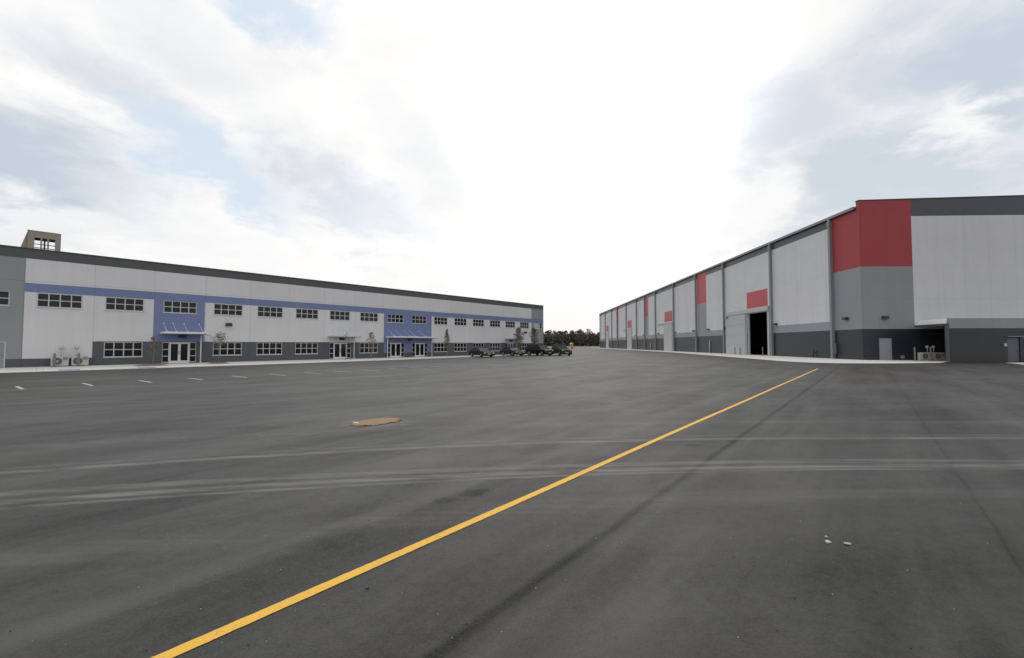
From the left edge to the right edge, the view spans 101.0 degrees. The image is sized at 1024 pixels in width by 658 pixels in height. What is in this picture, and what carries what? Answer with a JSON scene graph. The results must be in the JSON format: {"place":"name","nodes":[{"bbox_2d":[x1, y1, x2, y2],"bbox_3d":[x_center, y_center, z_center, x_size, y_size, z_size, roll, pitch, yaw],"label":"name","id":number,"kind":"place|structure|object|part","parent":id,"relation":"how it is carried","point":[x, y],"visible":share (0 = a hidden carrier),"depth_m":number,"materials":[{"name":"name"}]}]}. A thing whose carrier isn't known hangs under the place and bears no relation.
{"place":"outdoors","nodes":[
{"label":"outdoors","id":0,"kind":"place"},
{"bbox_2d":[0,244,542,367],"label":"office building","id":1,"kind":"structure","parent":0,"point":[101,310],"depth_m":40.57,"materials":[{"name":"metal"}]},
{"bbox_2d":[0,341,5,367],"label":"service door","id":2,"kind":"structure","parent":1,"relation":"in","point":[2,343],"depth_m":30.96,"materials":[{"name":"grey metal"}]},
{"bbox_2d":[0,291,9,305],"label":"window","id":3,"kind":"structure","parent":1,"relation":"in","point":[4,295],"depth_m":31.11,"materials":[{"name":"glass"}]},
{"bbox_2d":[21,229,60,250],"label":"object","id":4,"kind":"object","parent":1,"relation":"on","point":[31,236],"visible":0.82,"depth_m":33.92,"materials":[{"name":"beige concrete"}]},
{"bbox_2d":[37,293,82,308],"bbox_3d":[-35.474,-2.172,33.170,0.170,1.122,2.534,-2,-3,42],"label":"window","id":5,"kind":"structure","parent":1,"relation":"in","point":[44,300],"depth_m":33.16,"materials":[{"name":"glass"}]},
{"bbox_2d":[103,342,142,357],"bbox_3d":[-32.960,1.768,35.847,0.170,1.302,2.534,-2,-3,42],"label":"window","id":6,"kind":"structure","parent":1,"relation":"in","point":[111,349],"depth_m":35.82,"materials":[{"name":"glass"}]},
{"bbox_2d":[105,297,144,311],"bbox_3d":[-32.960,-2.070,35.986,0.170,1.122,2.534,-2,-3,42],"label":"window","id":7,"kind":"structure","parent":1,"relation":"in","point":[111,303],"depth_m":35.96,"materials":[{"name":"glass"}]},
{"bbox_2d":[169,343,178,362],"bbox_3d":[-30.711,2.183,38.418,0.118,1.850,0.710,-2,-3,42],"label":"door leaf","id":8,"kind":"structure","parent":1,"relation":"in","point":[174,347],"depth_m":38.42,"materials":[{"name":"white paint"}]},
{"bbox_2d":[163,301,196,313],"bbox_3d":[-30.448,-1.967,38.801,0.170,1.122,2.534,-2,-3,42],"label":"window","id":9,"kind":"structure","parent":1,"relation":"in","point":[178,307],"depth_m":38.80,"materials":[{"name":"glass"}]},
{"bbox_2d":[179,343,188,362],"bbox_3d":[-30.255,2.203,38.972,0.060,1.850,0.710,-2,-3,42],"label":"door leaf","id":10,"kind":"structure","parent":1,"relation":"in","point":[183,347],"depth_m":38.95,"materials":[{"name":"white paint"}]},
{"bbox_2d":[212,342,241,355],"bbox_3d":[-27.933,1.973,41.481,0.170,1.302,2.534,-2,-3,42],"label":"window","id":11,"kind":"structure","parent":1,"relation":"in","point":[227,348],"depth_m":41.57,"materials":[{"name":"glass"}]},
{"bbox_2d":[214,304,242,315],"bbox_3d":[-27.933,-1.865,41.621,0.170,1.122,2.534,-2,-3,42],"label":"window","id":12,"kind":"structure","parent":1,"relation":"in","point":[219,309],"depth_m":41.62,"materials":[{"name":"glass"}]},
{"bbox_2d":[257,306,282,317],"bbox_3d":[-25.421,-1.762,44.435,0.170,1.122,2.534,-2,-3,42],"label":"window","id":13,"kind":"structure","parent":1,"relation":"in","point":[271,312],"depth_m":44.45,"materials":[{"name":"glass"}]},
{"bbox_2d":[257,343,282,354],"bbox_3d":[-25.421,2.075,44.296,0.170,1.302,2.534,-2,-3,42],"label":"window","id":14,"kind":"structure","parent":1,"relation":"in","point":[262,348],"depth_m":44.30,"materials":[{"name":"glass"}]},
{"bbox_2d":[295,343,317,354],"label":"window","id":15,"kind":"structure","parent":1,"relation":"in","point":[300,348],"depth_m":47.10,"materials":[{"name":"glass"}]},
{"bbox_2d":[295,308,318,319],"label":"window","id":16,"kind":"structure","parent":1,"relation":"in","point":[300,313],"depth_m":47.24,"materials":[{"name":"glass"}]},
{"bbox_2d":[334,343,339,358],"bbox_3d":[-20.620,2.595,49.768,0.060,1.850,0.760,-2,-3,42],"label":"door leaf","id":17,"kind":"structure","parent":1,"relation":"in","point":[336,345],"depth_m":49.75,"materials":[{"name":"white paint"}]},
{"bbox_2d":[330,311,349,320],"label":"window","id":18,"kind":"structure","parent":1,"relation":"in","point":[334,315],"depth_m":50.12,"materials":[{"name":"glass"}]},
{"bbox_2d":[340,343,346,358],"bbox_3d":[-20.108,2.616,50.342,0.060,1.850,0.760,-2,-3,42],"label":"door leaf","id":19,"kind":"structure","parent":1,"relation":"in","point":[342,350],"depth_m":50.28,"materials":[{"name":"white paint"}]},
{"bbox_2d":[360,312,377,321],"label":"window","id":20,"kind":"structure","parent":1,"relation":"in","point":[364,317],"depth_m":52.86,"materials":[{"name":"glass"}]},
{"bbox_2d":[360,343,377,352],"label":"window","id":21,"kind":"structure","parent":1,"relation":"in","point":[363,349],"depth_m":52.70,"materials":[{"name":"glass"}]},
{"bbox_2d":[391,343,395,356],"bbox_3d":[-15.573,2.799,55.382,0.118,1.850,0.760,-2,-3,42],"label":"door leaf","id":22,"kind":"structure","parent":1,"relation":"in","point":[393,345],"depth_m":55.44,"materials":[{"name":"white paint"}]},
{"bbox_2d":[387,314,402,322],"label":"window","id":23,"kind":"structure","parent":1,"relation":"in","point":[391,318],"depth_m":55.63,"materials":[{"name":"glass"}]},
{"bbox_2d":[396,343,400,356],"bbox_3d":[-15.082,2.821,55.973,0.060,1.850,0.760,-2,-3,42],"label":"door leaf","id":24,"kind":"structure","parent":1,"relation":"in","point":[398,345],"depth_m":56.00,"materials":[{"name":"white paint"}]},
{"bbox_2d":[415,343,419,356],"bbox_3d":[-13.041,2.904,58.261,0.060,1.850,0.735,-2,-3,42],"label":"door leaf","id":25,"kind":"structure","parent":1,"relation":"in","point":[417,345],"depth_m":58.26,"materials":[{"name":"white paint"}]},
{"bbox_2d":[412,316,425,323],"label":"window","id":26,"kind":"structure","parent":1,"relation":"in","point":[415,319],"depth_m":58.51,"materials":[{"name":"glass"}]},
{"bbox_2d":[420,343,423,356],"bbox_3d":[-12.545,2.924,58.817,0.060,1.850,0.735,-2,-3,42],"label":"door leaf","id":27,"kind":"structure","parent":1,"relation":"in","point":[421,344],"depth_m":58.81,"materials":[{"name":"white paint"}]},
{"bbox_2d":[434,317,446,324],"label":"window","id":28,"kind":"structure","parent":1,"relation":"in","point":[437,320],"depth_m":61.31,"materials":[{"name":"glass"}]},
{"bbox_2d":[434,343,446,351],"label":"window","id":29,"kind":"structure","parent":1,"relation":"in","point":[438,347],"depth_m":61.16,"materials":[{"name":"glass"}]},
{"bbox_2d":[454,318,465,325],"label":"window","id":30,"kind":"structure","parent":1,"relation":"in","point":[457,321],"depth_m":64.05,"materials":[{"name":"glass"}]},
{"bbox_2d":[454,343,466,351],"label":"window","id":31,"kind":"structure","parent":1,"relation":"in","point":[458,347],"depth_m":63.95,"materials":[{"name":"glass"}]},
{"bbox_2d":[473,343,483,347],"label":"window","id":32,"kind":"structure","parent":1,"relation":"in","point":[474,344],"depth_m":66.86,"materials":[{"name":"glass"}]},
{"bbox_2d":[473,319,484,326],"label":"window","id":33,"kind":"structure","parent":1,"relation":"in","point":[479,323],"depth_m":66.97,"materials":[{"name":"glass"}]},
{"bbox_2d":[490,343,499,350],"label":"window","id":34,"kind":"structure","parent":1,"relation":"in","point":[493,346],"depth_m":69.71,"materials":[{"name":"glass"}]},
{"bbox_2d":[490,320,500,327],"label":"window","id":35,"kind":"structure","parent":1,"relation":"in","point":[493,323],"depth_m":69.74,"materials":[{"name":"glass"}]},
{"bbox_2d":[505,321,514,327],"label":"window","id":36,"kind":"structure","parent":1,"relation":"in","point":[509,324],"depth_m":72.63,"materials":[{"name":"glass"}]},
{"bbox_2d":[520,322,528,328],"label":"window","id":37,"kind":"structure","parent":1,"relation":"in","point":[525,325],"depth_m":75.43,"materials":[{"name":"glass"}]},
{"bbox_2d":[520,343,528,350],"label":"window","id":38,"kind":"structure","parent":1,"relation":"in","point":[525,345],"depth_m":75.28,"materials":[{"name":"glass"}]},
{"bbox_2d":[534,323,541,328],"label":"window","id":39,"kind":"structure","parent":1,"relation":"in","point":[536,325],"depth_m":78.45,"materials":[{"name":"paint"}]},
{"bbox_2d":[0,354,544,372],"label":"pavement","id":40,"kind":"structure","parent":0,"point":[64,368],"depth_m":35.99,"materials":[{"name":"concrete"}]},
{"bbox_2d":[53,353,55,366],"bbox_3d":[-34.692,2.354,32.026,0.258,1.050,0.258,0,-2,0],"label":"bollard","id":41,"kind":"object","parent":40,"relation":"on","point":[54,359],"visible":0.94,"depth_m":31.98,"materials":[{"name":"grey metal"}]},
{"bbox_2d":[50,346,68,366],"bbox_3d":[-35.006,2.121,32.704,0.580,1.565,0.950,-2,-3,42],"label":"air conditioner","id":42,"kind":"object","parent":40,"relation":"on","point":[61,360],"visible":0.89,"depth_m":32.64,"materials":[{"name":"beige metal"}]},
{"bbox_2d":[77,353,79,365],"bbox_3d":[-33.833,2.389,32.988,0.258,1.050,0.258,0,-2,0],"label":"bollard","id":43,"kind":"object","parent":40,"relation":"on","point":[78,360],"visible":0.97,"depth_m":32.93,"materials":[{"name":"grey metal"}]},
{"bbox_2d":[71,346,88,365],"bbox_3d":[-34.274,2.136,33.525,0.580,1.595,0.950,-2,-3,42],"label":"air conditioner","id":44,"kind":"object","parent":40,"relation":"on","point":[84,360],"visible":0.83,"depth_m":33.42,"materials":[{"name":"beige metal"}]},
{"bbox_2d":[134,364,164,365],"bbox_3d":[-29.401,2.906,34.393,2.573,0.120,2.289,-2,-3,42],"label":"planting bed","id":45,"kind":"object","parent":40,"relation":"on","point":[151,365],"visible":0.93,"depth_m":33.83,"materials":[{"name":"brown soil"}]},
{"bbox_2d":[147,336,161,363],"bbox_3d":[-29.830,1.795,35.178,1.072,2.400,1.099,-1,-2,24],"label":"young tree","id":46,"kind":"object","parent":45,"relation":"on","point":[154,342],"visible":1,"depth_m":35.10,"materials":[{"name":"green plant"}]},
{"bbox_2d":[207,362,226,363],"bbox_3d":[-26.523,3.043,38.161,2.220,0.120,1.687,-2,-3,42],"label":"planting bed","id":47,"kind":"object","parent":40,"relation":"on","point":[217,363],"visible":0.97,"depth_m":37.65,"materials":[{"name":"brown soil"}]},
{"bbox_2d":[205,331,228,361],"bbox_3d":[-26.718,1.611,38.603,2.086,3.015,2.106,-1,-2,17],"label":"young tree","id":48,"kind":"object","parent":47,"relation":"in","point":[220,337],"visible":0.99,"depth_m":38.62,"materials":[{"name":"green plant"}]},
{"bbox_2d":[365,332,377,358],"bbox_3d":[-16.484,1.930,49.746,1.783,3.188,1.774,1,-2,-20],"label":"young tree","id":49,"kind":"object","parent":40,"relation":"on","point":[371,343],"visible":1,"depth_m":49.63,"materials":[{"name":"green plant"}]},
{"bbox_2d":[443,329,449,356],"bbox_3d":[-8.996,1.895,58.230,1.190,3.876,1.001,1,-2,-14],"label":"young tree","id":50,"kind":"object","parent":40,"relation":"on","point":[447,336],"visible":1,"depth_m":58.20,"materials":[{"name":"green plant"}]},
{"bbox_2d":[513,327,523,348],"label":"young tree","id":51,"kind":"object","parent":40,"relation":"on","point":[517,336],"visible":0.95,"depth_m":68.56,"materials":[{"name":"green plant"}]},
{"bbox_2d":[529,328,538,343],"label":"young tree","id":52,"kind":"object","parent":40,"relation":"on","point":[534,335],"visible":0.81,"depth_m":71.49,"materials":[{"name":"green plant"}]},
{"bbox_2d":[0,347,1023,657],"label":"parking lot","id":53,"kind":"structure","parent":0,"point":[216,491],"depth_m":4.48,"materials":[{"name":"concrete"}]},
{"bbox_2d":[351,417,402,425],"bbox_3d":[-3.050,2.082,9.531,0.743,0.027,1.183,-2,-3,42],"label":"flattened cardboard piece","id":54,"kind":"object","parent":53,"relation":"on","point":[376,421],"visible":0.98,"depth_m":9.48,"materials":[{"name":"cardboard"}]},
{"bbox_2d":[469,347,494,356],"bbox_3d":[-4.238,3.201,58.633,2.060,1.356,4.440,1,-2,-33],"label":"sedan","id":55,"kind":"object","parent":53,"relation":"on","point":[482,351],"visible":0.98,"depth_m":57.80,"materials":[{"name":"black paint"}]},
{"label":"windows","id":56,"kind":"part","parent":55,"relation":"part of","materials":[{"name":"grey glass"}]},
{"bbox_2d":[151,369,816,657],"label":"yellow line","id":57,"kind":"object","parent":53,"relation":"on","point":[204,639],"visible":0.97,"depth_m":3.32,"materials":[{"name":"paint"}]},
{"bbox_2d":[9,393,988,650],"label":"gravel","id":58,"kind":"structure","parent":53,"relation":"on","point":[547,545],"depth_m":3.09,"materials":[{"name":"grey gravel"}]},
{"bbox_2d":[500,347,524,355],"bbox_3d":[0.024,3.418,64.610,2.060,1.356,4.440,1,-2,-33],"label":"sedan","id":59,"kind":"object","parent":53,"relation":"on","point":[512,351],"visible":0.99,"depth_m":63.86,"materials":[{"name":"black paint"}]},
{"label":"windows","id":60,"kind":"part","parent":59,"relation":"part of","materials":[{"name":"grey glass"}]},
{"bbox_2d":[525,344,553,355],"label":"suv","id":61,"kind":"object","parent":53,"relation":"on","point":[540,349],"visible":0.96,"depth_m":65.73,"materials":[{"name":"black paint"}]},
{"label":"windows","id":62,"kind":"part","parent":61,"relation":"part of","materials":[{"name":"black glass"}]},
{"bbox_2d":[549,344,571,355],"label":"pickup truck","id":63,"kind":"object","parent":53,"relation":"on","point":[560,349],"visible":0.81,"depth_m":65.62,"materials":[{"name":"black paint"}]},
{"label":"windows","id":64,"kind":"part","parent":63,"relation":"part of","materials":[{"name":"black glass"}]},
{"bbox_2d":[0,0,1023,337],"label":"sky","id":65,"kind":"structure","parent":0,"point":[579,160],"materials":[{"name":"white"}]},
{"bbox_2d":[547,346,599,346],"bbox_3d":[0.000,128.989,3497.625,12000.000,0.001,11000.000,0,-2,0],"label":"ground","id":66,"kind":"structure","parent":0,"point":[579,346],"depth_m":355.61,"materials":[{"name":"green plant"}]},
{"bbox_2d":[543,329,599,345],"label":"woodland","id":67,"kind":"object","parent":66,"relation":"on","point":[579,337],"visible":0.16,"depth_m":405.21,"materials":[{"name":"green plant"}]},
{"bbox_2d":[602,348,944,363],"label":"sidewalk","id":68,"kind":"structure","parent":0,"point":[799,359],"depth_m":48.02,"materials":[{"name":"concrete"}]},
{"bbox_2d":[917,345,932,359],"bbox_3d":[44.277,2.568,45.322,1.187,1.595,0.580,0,-2,2],"label":"air conditioner","id":69,"kind":"object","parent":68,"relation":"on","point":[923,355],"visible":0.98,"depth_m":45.08,"materials":[{"name":"beige metal"}]},
{"bbox_2d":[931,345,944,359],"bbox_3d":[45.572,2.567,45.277,1.180,1.595,0.580,0,-2,2],"label":"air conditioner","id":70,"kind":"object","parent":68,"relation":"on","point":[938,355],"visible":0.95,"depth_m":45.03,"materials":[{"name":"beige metal"}]},
{"bbox_2d":[599,195,1023,361],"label":"warehouse","id":71,"kind":"structure","parent":0,"point":[885,279],"depth_m":47.03,"materials":[{"name":"grey metal"}]},
{"bbox_2d":[606,332,608,347],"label":"sliding door","id":72,"kind":"structure","parent":71,"relation":"in","point":[607,334],"depth_m":193.04,"materials":[{"name":"metal"}]},
{"bbox_2d":[627,329,631,348],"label":"sliding door","id":73,"kind":"structure","parent":71,"relation":"in","point":[629,336],"depth_m":151.70,"materials":[{"name":"metal"}]},
{"bbox_2d":[664,323,671,350],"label":"sliding door","id":74,"kind":"structure","parent":71,"relation":"in","point":[667,327],"depth_m":109.99,"materials":[{"name":"metal"}]},
{"bbox_2d":[725,314,745,353],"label":"sliding door","id":75,"kind":"structure","parent":71,"relation":"in","point":[735,325],"depth_m":74.33,"materials":[{"name":"metal"}]},
{"bbox_2d":[879,338,891,359],"bbox_3d":[41.080,2.213,46.445,1.290,2.387,0.126,0,-2,2],"label":"steel door","id":76,"kind":"structure","parent":71,"relation":"in","point":[885,344],"depth_m":46.45,"materials":[{"name":"metal"}]},
{"bbox_2d":[1006,336,1023,361],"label":"steel door","id":77,"kind":"structure","parent":71,"relation":"in","point":[1013,343],"depth_m":41.95,"materials":[{"name":"grey paint"}]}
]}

